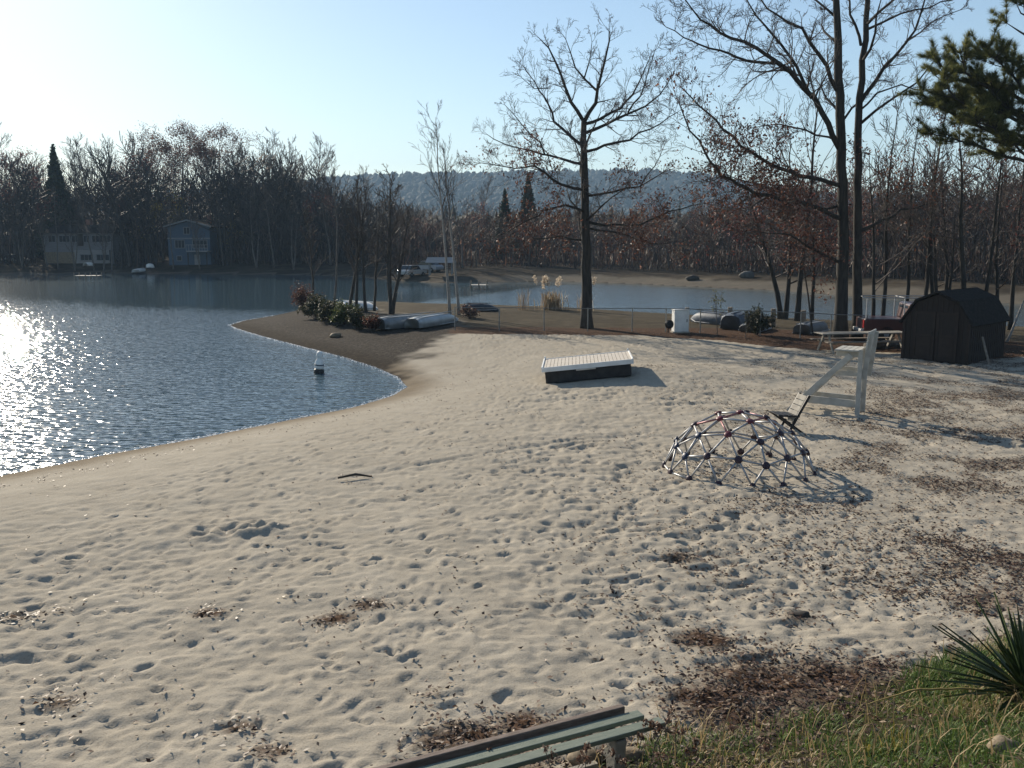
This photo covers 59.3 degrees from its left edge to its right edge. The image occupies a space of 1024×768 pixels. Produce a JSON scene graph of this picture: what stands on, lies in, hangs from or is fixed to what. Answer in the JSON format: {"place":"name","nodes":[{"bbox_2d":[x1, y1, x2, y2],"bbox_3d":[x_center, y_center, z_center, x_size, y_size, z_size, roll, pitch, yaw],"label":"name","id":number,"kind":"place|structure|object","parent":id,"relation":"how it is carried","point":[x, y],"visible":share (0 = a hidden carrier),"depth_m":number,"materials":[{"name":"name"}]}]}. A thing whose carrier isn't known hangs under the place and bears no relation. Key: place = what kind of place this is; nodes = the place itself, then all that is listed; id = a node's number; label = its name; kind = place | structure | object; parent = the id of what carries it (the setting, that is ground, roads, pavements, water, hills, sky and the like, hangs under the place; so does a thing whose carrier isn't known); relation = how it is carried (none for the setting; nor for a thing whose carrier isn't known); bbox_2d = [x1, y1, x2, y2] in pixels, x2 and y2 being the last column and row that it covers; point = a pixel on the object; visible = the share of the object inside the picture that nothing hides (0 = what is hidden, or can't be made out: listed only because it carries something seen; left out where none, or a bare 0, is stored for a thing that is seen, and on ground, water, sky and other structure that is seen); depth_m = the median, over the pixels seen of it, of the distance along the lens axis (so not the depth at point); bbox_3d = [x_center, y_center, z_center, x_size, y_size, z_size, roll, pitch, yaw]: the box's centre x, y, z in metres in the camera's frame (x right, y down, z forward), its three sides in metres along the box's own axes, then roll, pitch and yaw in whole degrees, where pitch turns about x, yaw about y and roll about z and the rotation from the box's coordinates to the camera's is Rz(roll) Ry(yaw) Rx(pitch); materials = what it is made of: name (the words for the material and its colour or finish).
{"place":"outdoors","nodes":[
{"label":"outdoors","id":0,"kind":"place"},
{"bbox_2d":[0,332,1023,767],"bbox_3d":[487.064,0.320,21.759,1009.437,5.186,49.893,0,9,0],"label":"sand beach","id":1,"kind":"structure","parent":0,"point":[264,652],"depth_m":12.76,"materials":[{"name":"sand"}]},
{"bbox_2d":[0,327,1023,767],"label":"leaf litter","id":2,"kind":"object","parent":1,"relation":"on","point":[724,709],"visible":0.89,"depth_m":10.97,"materials":[{"name":"brown plant"}]},
{"bbox_2d":[374,704,664,767],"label":"park bench","id":3,"kind":"object","parent":1,"relation":"on","point":[601,724],"visible":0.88,"depth_m":7.16,"materials":[{"name":"wood"}]},
{"bbox_2d":[567,747,604,765],"bbox_3d":[0.629,3.149,7.627,0.335,0.138,0.241,0,9,0],"label":"rock","id":4,"kind":"object","parent":1,"relation":"on","point":[571,757],"visible":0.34,"depth_m":7.55,"materials":[{"name":"stone"}]},
{"bbox_2d":[541,348,633,383],"bbox_3d":[2.482,-0.589,29.610,2.920,0.630,2.318,-6,9,5],"label":"swim raft","id":5,"kind":"object","parent":1,"relation":"on","point":[583,367],"visible":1,"depth_m":28.65,"materials":[{"name":"white paint"}]},
{"bbox_2d":[625,746,644,761],"bbox_3d":[1.013,3.138,7.605,0.232,0.109,0.197,0,9,0],"label":"rock","id":6,"kind":"object","parent":1,"relation":"on","point":[630,755],"visible":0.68,"depth_m":7.57,"materials":[{"name":"stone"}]},
{"bbox_2d":[454,307,867,340],"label":"chainlink fence","id":7,"kind":"object","parent":1,"relation":"on","point":[666,319],"visible":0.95,"depth_m":44.06,"materials":[{"name":"metal"}]},
{"bbox_2d":[670,309,689,332],"bbox_3d":[8.175,-3.033,43.710,0.800,1.210,0.580,-1,9,-6],"label":"utility cabinet","id":8,"kind":"object","parent":1,"relation":"on","point":[680,319],"visible":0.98,"depth_m":43.45,"materials":[{"name":"metal"}]},
{"bbox_2d":[662,410,816,486],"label":"climbing dome","id":9,"kind":"structure","parent":1,"relation":"on","point":[759,440],"depth_m":17.05,"materials":[{"name":"metal"}]},
{"bbox_2d":[769,392,810,431],"bbox_3d":[6.445,0.677,20.907,0.768,0.907,0.527,-1,9,-8],"label":"folding chair","id":10,"kind":"object","parent":1,"relation":"on","point":[793,416],"visible":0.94,"depth_m":20.79,"materials":[{"name":"white plastic"}]},
{"bbox_2d":[786,329,878,415],"bbox_3d":[8.282,-0.302,23.288,2.010,2.266,1.080,5,10,31],"label":"lifeguard chair","id":11,"kind":"object","parent":1,"relation":"on","point":[862,370],"visible":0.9,"depth_m":22.90,"materials":[{"name":"white paint"}]},
{"bbox_2d":[810,331,901,354],"bbox_3d":[13.995,-1.638,36.116,3.649,0.888,1.600,-1,9,-7],"label":"picnic table","id":12,"kind":"object","parent":1,"relation":"on","point":[891,338],"visible":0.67,"depth_m":35.91,"materials":[{"name":"grey wood"}]},
{"bbox_2d":[899,287,1010,364],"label":"garden shed","id":13,"kind":"structure","parent":1,"relation":"on","point":[953,326],"depth_m":32.85,"materials":[{"name":"brown"}]},
{"bbox_2d":[912,311,935,359],"bbox_3d":[15.128,-1.782,33.057,0.075,1.780,0.760,-9,12,-43],"label":"door","id":14,"kind":"structure","parent":13,"relation":"in","point":[924,321],"depth_m":33.06,"materials":[{"name":"brown"}]},
{"bbox_2d":[934,312,959,361],"bbox_3d":[15.682,-1.693,32.498,0.075,1.780,0.760,-9,12,-43],"label":"door","id":15,"kind":"structure","parent":13,"relation":"in","point":[947,324],"depth_m":32.49,"materials":[{"name":"brown"}]},
{"bbox_2d":[895,0,1023,162],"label":"pine tree","id":16,"kind":"object","parent":1,"relation":"on","point":[997,96],"visible":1,"depth_m":33.99,"materials":[{"name":"green plant"}]},
{"bbox_2d":[0,273,1023,475],"bbox_3d":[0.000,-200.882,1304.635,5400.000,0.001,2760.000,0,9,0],"label":"lake water","id":17,"kind":"structure","parent":0,"point":[108,363],"depth_m":40.77,"materials":[{"name":"blue liquid"}]},
{"bbox_2d":[11,316,405,473],"bbox_3d":[-9.977,-1.214,39.061,10.911,0.015,45.043,-1,9,-6],"label":"foam","id":18,"kind":"object","parent":17,"relation":"on","point":[396,392],"visible":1,"depth_m":25.69,"materials":[{"name":"white"}]},
{"bbox_2d":[0,244,1023,767],"bbox_3d":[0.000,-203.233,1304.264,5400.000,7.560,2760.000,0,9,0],"label":"ground","id":19,"kind":"structure","parent":0,"point":[384,350],"depth_m":53.73,"materials":[{"name":"beige soil"}]},
{"bbox_2d":[0,122,19,254],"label":"bare tree","id":20,"kind":"object","parent":19,"relation":"on","point":[1,234],"visible":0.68,"depth_m":158.24,"materials":[{"name":"brown plant"}]},
{"bbox_2d":[4,198,33,267],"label":"slim tree","id":21,"kind":"object","parent":19,"relation":"on","point":[23,229],"visible":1,"depth_m":144.41,"materials":[{"name":"brown plant"}]},
{"bbox_2d":[0,145,61,262],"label":"bronze oak","id":22,"kind":"object","parent":19,"relation":"on","point":[34,181],"visible":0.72,"depth_m":154.06,"materials":[{"name":"brown plant"}]},
{"bbox_2d":[24,205,53,268],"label":"slim tree","id":23,"kind":"object","parent":19,"relation":"on","point":[39,230],"visible":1,"depth_m":143.40,"materials":[{"name":"brown plant"}]},
{"bbox_2d":[41,185,67,268],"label":"slim tree","id":24,"kind":"object","parent":19,"relation":"on","point":[54,194],"visible":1,"depth_m":144.70,"materials":[{"name":"brown plant"}]},
{"bbox_2d":[35,144,75,256],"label":"spruce tree","id":25,"kind":"object","parent":19,"relation":"on","point":[55,177],"visible":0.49,"depth_m":161.55,"materials":[{"name":"green plant"}]},
{"bbox_2d":[60,202,86,271],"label":"slim tree","id":26,"kind":"object","parent":19,"relation":"on","point":[76,232],"visible":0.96,"depth_m":142.99,"materials":[{"name":"brown plant"}]},
{"bbox_2d":[58,137,102,224],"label":"bare tree","id":27,"kind":"object","parent":19,"relation":"on","point":[81,176],"visible":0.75,"depth_m":162.23,"materials":[{"name":"brown plant"}]},
{"bbox_2d":[69,190,100,270],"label":"slim tree","id":28,"kind":"object","parent":19,"relation":"on","point":[76,194],"visible":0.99,"depth_m":142.97,"materials":[{"name":"brown plant"}]},
{"bbox_2d":[40,219,133,263],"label":"lake house","id":29,"kind":"structure","parent":19,"relation":"on","point":[83,254],"depth_m":154.04,"materials":[{"name":"wood"}]},
{"bbox_2d":[60,132,114,224],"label":"bare tree","id":30,"kind":"object","parent":19,"relation":"on","point":[81,152],"visible":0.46,"depth_m":166.96,"materials":[{"name":"brown plant"}]},
{"bbox_2d":[69,134,117,224],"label":"bare tree","id":31,"kind":"object","parent":19,"relation":"on","point":[100,155],"visible":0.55,"depth_m":162.43,"materials":[{"name":"brown plant"}]},
{"bbox_2d":[93,205,119,272],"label":"slim tree","id":32,"kind":"object","parent":19,"relation":"on","point":[103,238],"visible":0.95,"depth_m":142.38,"materials":[{"name":"brown plant"}]},
{"bbox_2d":[99,151,175,259],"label":"bronze oak","id":33,"kind":"object","parent":19,"relation":"on","point":[142,253],"visible":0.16,"depth_m":162.44,"materials":[{"name":"red plant"}]},
{"bbox_2d":[116,139,194,252],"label":"bronze oak","id":34,"kind":"object","parent":19,"relation":"on","point":[146,158],"visible":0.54,"depth_m":167.77,"materials":[{"name":"red plant"}]},
{"bbox_2d":[113,118,231,219],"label":"bronze oak","id":35,"kind":"object","parent":19,"relation":"on","point":[166,143],"visible":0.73,"depth_m":166.01,"materials":[{"name":"brown plant"}]},
{"bbox_2d":[178,206,205,269],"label":"slim tree","id":36,"kind":"object","parent":19,"relation":"on","point":[195,234],"visible":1,"depth_m":141.63,"materials":[{"name":"brown plant"}]},
{"bbox_2d":[162,215,228,265],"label":"lake house","id":37,"kind":"structure","parent":19,"relation":"on","point":[183,249],"depth_m":149.27,"materials":[{"name":"blue"}]},
{"bbox_2d":[0,229,420,267],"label":"undergrowth","id":38,"kind":"object","parent":19,"relation":"on","point":[277,258],"visible":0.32,"depth_m":150.31,"materials":[{"name":"plant"}]},
{"bbox_2d":[155,121,268,223],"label":"bronze oak","id":39,"kind":"object","parent":19,"relation":"on","point":[210,149],"visible":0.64,"depth_m":169.66,"materials":[{"name":"brown plant"}]},
{"bbox_2d":[0,131,430,267],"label":"wood","id":40,"kind":"object","parent":19,"relation":"on","point":[140,214],"visible":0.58,"depth_m":149.89,"materials":[{"name":"plant"}]},
{"bbox_2d":[236,187,271,267],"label":"slim tree","id":41,"kind":"object","parent":19,"relation":"on","point":[256,260],"visible":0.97,"depth_m":142.52,"materials":[{"name":"brown plant"}]},
{"bbox_2d":[245,126,283,251],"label":"bare tree","id":42,"kind":"object","parent":19,"relation":"on","point":[269,151],"visible":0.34,"depth_m":167.88,"materials":[{"name":"brown plant"}]},
{"bbox_2d":[253,183,280,268],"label":"slim tree","id":43,"kind":"object","parent":19,"relation":"on","point":[266,223],"visible":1,"depth_m":138.92,"materials":[{"name":"brown plant"}]},
{"bbox_2d":[277,194,305,269],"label":"slim tree","id":44,"kind":"object","parent":19,"relation":"on","point":[291,231],"visible":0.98,"depth_m":138.61,"materials":[{"name":"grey plant"}]},
{"bbox_2d":[275,136,325,260],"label":"bare tree","id":45,"kind":"object","parent":19,"relation":"on","point":[291,158],"visible":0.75,"depth_m":152.16,"materials":[{"name":"brown plant"}]},
{"bbox_2d":[288,280,324,309],"bbox_3d":[-14.377,-6.121,62.458,2.153,2.208,2.202,2,9,15],"label":"bush","id":46,"kind":"object","parent":19,"relation":"on","point":[300,295],"visible":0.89,"depth_m":62.10,"materials":[{"name":"brown plant"}]},
{"bbox_2d":[292,203,331,298],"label":"alder tree","id":47,"kind":"object","parent":19,"relation":"on","point":[309,245],"visible":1,"depth_m":63.62,"materials":[{"name":"brown plant"}]},
{"bbox_2d":[295,293,331,318],"bbox_3d":[-11.691,-4.631,53.537,2.150,1.629,1.696,6,11,32],"label":"bush","id":48,"kind":"object","parent":19,"relation":"on","point":[312,306],"visible":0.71,"depth_m":53.30,"materials":[{"name":"green plant"}]},
{"bbox_2d":[297,132,335,251],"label":"bare tree","id":49,"kind":"object","parent":19,"relation":"on","point":[322,153],"visible":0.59,"depth_m":161.08,"materials":[{"name":"brown plant"}]},
{"bbox_2d":[298,140,341,248],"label":"bare tree","id":50,"kind":"object","parent":19,"relation":"on","point":[328,158],"visible":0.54,"depth_m":156.43,"materials":[{"name":"brown plant"}]},
{"bbox_2d":[300,191,345,264],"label":"bronze oak","id":51,"kind":"object","parent":19,"relation":"on","point":[330,262],"visible":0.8,"depth_m":143.50,"materials":[{"name":"red plant"}]},
{"bbox_2d":[315,151,350,302],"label":"birch tree","id":52,"kind":"object","parent":19,"relation":"on","point":[336,234],"visible":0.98,"depth_m":62.17,"materials":[{"name":"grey plant"}]},
{"bbox_2d":[315,298,353,321],"bbox_3d":[-10.126,-4.146,51.108,2.219,1.628,2.027,0,9,0],"label":"bush","id":53,"kind":"object","parent":19,"relation":"on","point":[324,310],"visible":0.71,"depth_m":50.89,"materials":[{"name":"green plant"}]},
{"bbox_2d":[326,299,360,325],"bbox_3d":[-9.348,-3.879,49.482,1.621,1.737,2.267,3,9,19],"label":"bush","id":54,"kind":"object","parent":19,"relation":"on","point":[340,315],"visible":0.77,"depth_m":49.21,"materials":[{"name":"green plant"}]},
{"bbox_2d":[329,183,379,304],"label":"alder tree","id":55,"kind":"object","parent":19,"relation":"on","point":[354,276],"visible":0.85,"depth_m":58.19,"materials":[{"name":"brown plant"}]},
{"bbox_2d":[344,306,372,329],"bbox_3d":[-8.021,-3.427,47.303,1.672,1.321,1.494,0,9,0],"label":"bush","id":56,"kind":"object","parent":19,"relation":"on","point":[354,316],"visible":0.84,"depth_m":47.00,"materials":[{"name":"green plant"}]},
{"bbox_2d":[337,174,380,311],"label":"alder tree","id":57,"kind":"object","parent":19,"relation":"on","point":[363,273],"visible":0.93,"depth_m":57.26,"materials":[{"name":"brown plant"}]},
{"bbox_2d":[337,185,384,307],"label":"alder tree","id":58,"kind":"object","parent":19,"relation":"on","point":[356,283],"visible":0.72,"depth_m":58.15,"materials":[{"name":"brown plant"}]},
{"bbox_2d":[349,187,396,310],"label":"alder tree","id":59,"kind":"object","parent":19,"relation":"on","point":[375,282],"visible":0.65,"depth_m":57.93,"materials":[{"name":"brown plant"}]},
{"bbox_2d":[362,164,418,313],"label":"alder tree","id":60,"kind":"object","parent":19,"relation":"on","point":[391,301],"visible":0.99,"depth_m":55.17,"materials":[{"name":"brown plant"}]},
{"bbox_2d":[375,312,433,329],"bbox_3d":[-5.349,-3.295,47.661,1.298,0.875,4.610,6,11,39],"label":"rowboat","id":61,"kind":"object","parent":19,"relation":"on","point":[393,322],"visible":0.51,"depth_m":46.13,"materials":[{"name":"metal"}]},
{"bbox_2d":[397,265,426,276],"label":"parked car","id":62,"kind":"object","parent":19,"relation":"on","point":[418,270],"visible":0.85,"depth_m":114.72,"materials":[{"name":"grey paint"}]},
{"bbox_2d":[404,311,458,327],"bbox_3d":[-4.090,-3.416,48.400,1.198,0.780,5.122,2,9,24],"label":"rowboat","id":63,"kind":"object","parent":19,"relation":"on","point":[428,320],"visible":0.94,"depth_m":46.90,"materials":[{"name":"metal"}]},
{"bbox_2d":[411,100,468,314],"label":"birch tree","id":64,"kind":"object","parent":19,"relation":"on","point":[446,263],"visible":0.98,"depth_m":52.87,"materials":[{"name":"grey plant"}]},
{"bbox_2d":[425,257,455,275],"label":"picnic shelter","id":65,"kind":"object","parent":19,"relation":"on","point":[429,260],"visible":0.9,"depth_m":114.02,"materials":[{"name":"grey"}]},
{"bbox_2d":[423,129,480,314],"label":"birch tree","id":66,"kind":"object","parent":19,"relation":"on","point":[453,255],"visible":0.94,"depth_m":53.37,"materials":[{"name":"grey plant"}]},
{"bbox_2d":[447,200,478,267],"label":"brown tree","id":67,"kind":"object","parent":19,"relation":"on","point":[461,230],"visible":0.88,"depth_m":125.71,"materials":[{"name":"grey plant"}]},
{"bbox_2d":[466,172,495,258],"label":"bare tree","id":68,"kind":"object","parent":19,"relation":"on","point":[482,194],"visible":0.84,"depth_m":157.48,"materials":[{"name":"brown plant"}]},
{"bbox_2d":[490,188,518,262],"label":"spruce tree","id":69,"kind":"object","parent":19,"relation":"on","point":[503,205],"visible":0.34,"depth_m":137.12,"materials":[{"name":"plant"}]},
{"bbox_2d":[515,175,543,256],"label":"spruce tree","id":70,"kind":"object","parent":19,"relation":"on","point":[532,198],"visible":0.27,"depth_m":146.56,"materials":[{"name":"plant"}]},
{"bbox_2d":[451,2,727,328],"bbox_3d":[3.929,-10.511,45.801,13.762,15.841,8.553,0,9,0],"label":"oak tree","id":71,"kind":"object","parent":19,"relation":"on","point":[585,217],"visible":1,"depth_m":45.00,"materials":[{"name":"brown plant"}]},
{"bbox_2d":[648,705,675,767],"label":"dry weed","id":72,"kind":"object","parent":19,"relation":"on","point":[658,730],"visible":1,"depth_m":7.32,"materials":[{"name":"brown plant"}]},
{"bbox_2d":[383,143,1023,283],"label":"wood","id":73,"kind":"object","parent":19,"relation":"on","point":[1003,237],"visible":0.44,"depth_m":111.23,"materials":[{"name":"plant"}]},
{"bbox_2d":[392,234,1023,284],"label":"undergrowth","id":74,"kind":"object","parent":19,"relation":"on","point":[723,261],"visible":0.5,"depth_m":118.73,"materials":[{"name":"plant"}]},
{"bbox_2d":[691,310,727,324],"bbox_3d":[10.678,-3.549,48.659,1.048,0.848,3.038,-8,12,-29],"label":"rowboat","id":75,"kind":"object","parent":19,"relation":"on","point":[707,315],"visible":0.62,"depth_m":48.12,"materials":[{"name":"metal"}]},
{"bbox_2d":[720,311,749,329],"bbox_3d":[11.573,-3.205,46.111,1.348,1.050,3.038,6,11,27],"label":"rowboat","id":76,"kind":"object","parent":19,"relation":"on","point":[726,322],"visible":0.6,"depth_m":44.82,"materials":[{"name":"metal"}]},
{"bbox_2d":[743,303,776,334],"bbox_3d":[11.434,-3.017,42.040,1.410,1.565,1.935,-3,10,-21],"label":"bush","id":77,"kind":"object","parent":19,"relation":"on","point":[755,320],"visible":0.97,"depth_m":41.74,"materials":[{"name":"green plant"}]},
{"bbox_2d":[536,621,1023,767],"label":"grass","id":78,"kind":"structure","parent":19,"relation":"on","point":[944,732],"depth_m":7.43,"materials":[{"name":"plant"}]},
{"bbox_2d":[668,150,896,318],"bbox_3d":[15.555,-8.411,52.095,10.850,10.070,11.276,7,11,36],"label":"red oak","id":79,"kind":"object","parent":19,"relation":"on","point":[783,315],"visible":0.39,"depth_m":52.35,"materials":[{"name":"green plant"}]},
{"bbox_2d":[640,0,972,339],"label":"oak tree","id":80,"kind":"object","parent":19,"relation":"on","point":[838,139],"visible":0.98,"depth_m":38.02,"materials":[{"name":"brown plant"}]},
{"bbox_2d":[792,319,828,333],"bbox_3d":[14.584,-2.718,43.459,1.148,0.713,3.038,4,9,40],"label":"rowboat","id":81,"kind":"object","parent":19,"relation":"on","point":[807,327],"visible":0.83,"depth_m":42.46,"materials":[{"name":"metal"}]},
{"bbox_2d":[757,35,869,320],"bbox_3d":[16.775,-11.310,50.927,5.732,16.031,8.785,0,9,0],"label":"bare tree","id":82,"kind":"object","parent":19,"relation":"on","point":[798,297],"visible":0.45,"depth_m":50.62,"materials":[{"name":"brown plant"}]},
{"bbox_2d":[773,162,881,320],"bbox_3d":[17.052,-7.389,48.426,5.049,8.976,8.451,6,11,33],"label":"red oak","id":83,"kind":"object","parent":19,"relation":"on","point":[815,268],"visible":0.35,"depth_m":48.11,"materials":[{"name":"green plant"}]},
{"bbox_2d":[812,133,951,315],"bbox_3d":[16.657,-6.503,40.584,6.654,9.446,4.863,0,9,0],"label":"oak tree","id":84,"kind":"object","parent":19,"relation":"on","point":[883,182],"visible":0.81,"depth_m":40.00,"materials":[{"name":"brown plant"}]},
{"bbox_2d":[853,295,921,340],"bbox_3d":[17.786,-2.845,39.428,5.175,1.974,1.818,1,9,8],"label":"pontoon boat","id":85,"kind":"object","parent":19,"relation":"on","point":[880,323],"visible":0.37,"depth_m":38.90,"materials":[{"name":"red paint"}]},
{"bbox_2d":[865,91,924,315],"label":"bare tree","id":86,"kind":"object","parent":19,"relation":"on","point":[883,307],"visible":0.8,"depth_m":41.94,"materials":[{"name":"brown plant"}]},
{"bbox_2d":[876,718,929,755],"bbox_3d":[2.982,2.737,6.914,0.441,0.223,0.340,-5,10,-31],"label":"grass tuft","id":87,"kind":"object","parent":19,"relation":"on","point":[893,740],"visible":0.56,"depth_m":6.93,"materials":[{"name":"green plant"}]},
{"bbox_2d":[862,89,957,300],"bbox_3d":[19.565,-8.546,45.557,3.913,12.081,5.683,0,9,0],"label":"bare tree","id":88,"kind":"object","parent":19,"relation":"on","point":[909,268],"visible":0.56,"depth_m":44.25,"materials":[{"name":"brown plant"}]},
{"bbox_2d":[880,81,965,295],"bbox_3d":[19.430,-8.267,42.550,3.548,12.326,4.430,8,12,43],"label":"bare tree","id":89,"kind":"object","parent":19,"relation":"on","point":[927,276],"visible":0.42,"depth_m":42.12,"materials":[{"name":"brown plant"}]},
{"bbox_2d":[849,125,1007,292],"bbox_3d":[20.489,-7.918,46.058,8.050,10.728,7.036,0,9,0],"label":"oak tree","id":90,"kind":"object","parent":19,"relation":"on","point":[931,268],"visible":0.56,"depth_m":45.01,"materials":[{"name":"brown plant"}]},
{"bbox_2d":[897,163,1010,291],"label":"bare tree","id":91,"kind":"object","parent":19,"relation":"on","point":[948,281],"visible":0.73,"depth_m":41.54,"materials":[{"name":"brown plant"}]},
{"bbox_2d":[889,111,1023,288],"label":"oak tree","id":92,"kind":"object","parent":19,"relation":"on","point":[962,263],"visible":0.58,"depth_m":40.18,"materials":[{"name":"brown plant"}]},
{"bbox_2d":[916,592,1023,712],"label":"yucca plant","id":93,"kind":"object","parent":19,"relation":"on","point":[1012,664],"visible":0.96,"depth_m":7.89,"materials":[{"name":"green plant"}]},
{"bbox_2d":[868,687,1008,703],"bbox_3d":[3.636,2.626,7.593,1.484,0.205,0.029,-3,9,-17],"label":"bent stalk","id":94,"kind":"object","parent":93,"relation":"attached to","point":[931,689],"visible":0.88,"depth_m":7.55,"materials":[{"name":"plant"}]},
{"bbox_2d":[963,91,1023,291],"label":"bare tree","id":95,"kind":"object","parent":19,"relation":"on","point":[992,244],"visible":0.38,"depth_m":41.20,"materials":[{"name":"brown plant"}]},
{"bbox_2d":[965,126,1023,297],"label":"red oak","id":96,"kind":"object","parent":19,"relation":"on","point":[997,280],"visible":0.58,"depth_m":42.45,"materials":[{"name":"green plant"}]},
{"bbox_2d":[973,129,1023,329],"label":"bare tree","id":97,"kind":"object","parent":19,"relation":"on","point":[1011,306],"visible":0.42,"depth_m":45.19,"materials":[{"name":"brown plant"}]},
{"bbox_2d":[986,735,1019,754],"bbox_3d":[3.393,2.513,6.199,0.215,0.153,0.210,0,9,0],"label":"rock","id":98,"kind":"object","parent":19,"relation":"on","point":[999,739],"visible":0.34,"depth_m":6.18,"materials":[{"name":"stone"}]},
{"bbox_2d":[0,0,1023,196],"label":"sky","id":99,"kind":"structure","parent":0,"point":[353,74],"materials":[{"name":"blue"}]},
{"bbox_2d":[336,174,730,215],"bbox_3d":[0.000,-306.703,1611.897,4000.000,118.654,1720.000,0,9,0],"label":"hill","id":100,"kind":"structure","parent":0,"point":[505,187],"depth_m":1316.92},
{"bbox_2d":[3,167,1019,248],"bbox_3d":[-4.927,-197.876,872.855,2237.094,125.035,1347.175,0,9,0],"label":"hill forest","id":101,"kind":"object","parent":100,"relation":"on","point":[474,181],"visible":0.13,"depth_m":1241.46,"materials":[{"name":"plant"}]},
{"bbox_2d":[532,275,568,309],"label":"plume grass","id":102,"kind":"object","parent":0,"point":[553,300],"depth_m":58.92,"materials":[{"name":"plant"}]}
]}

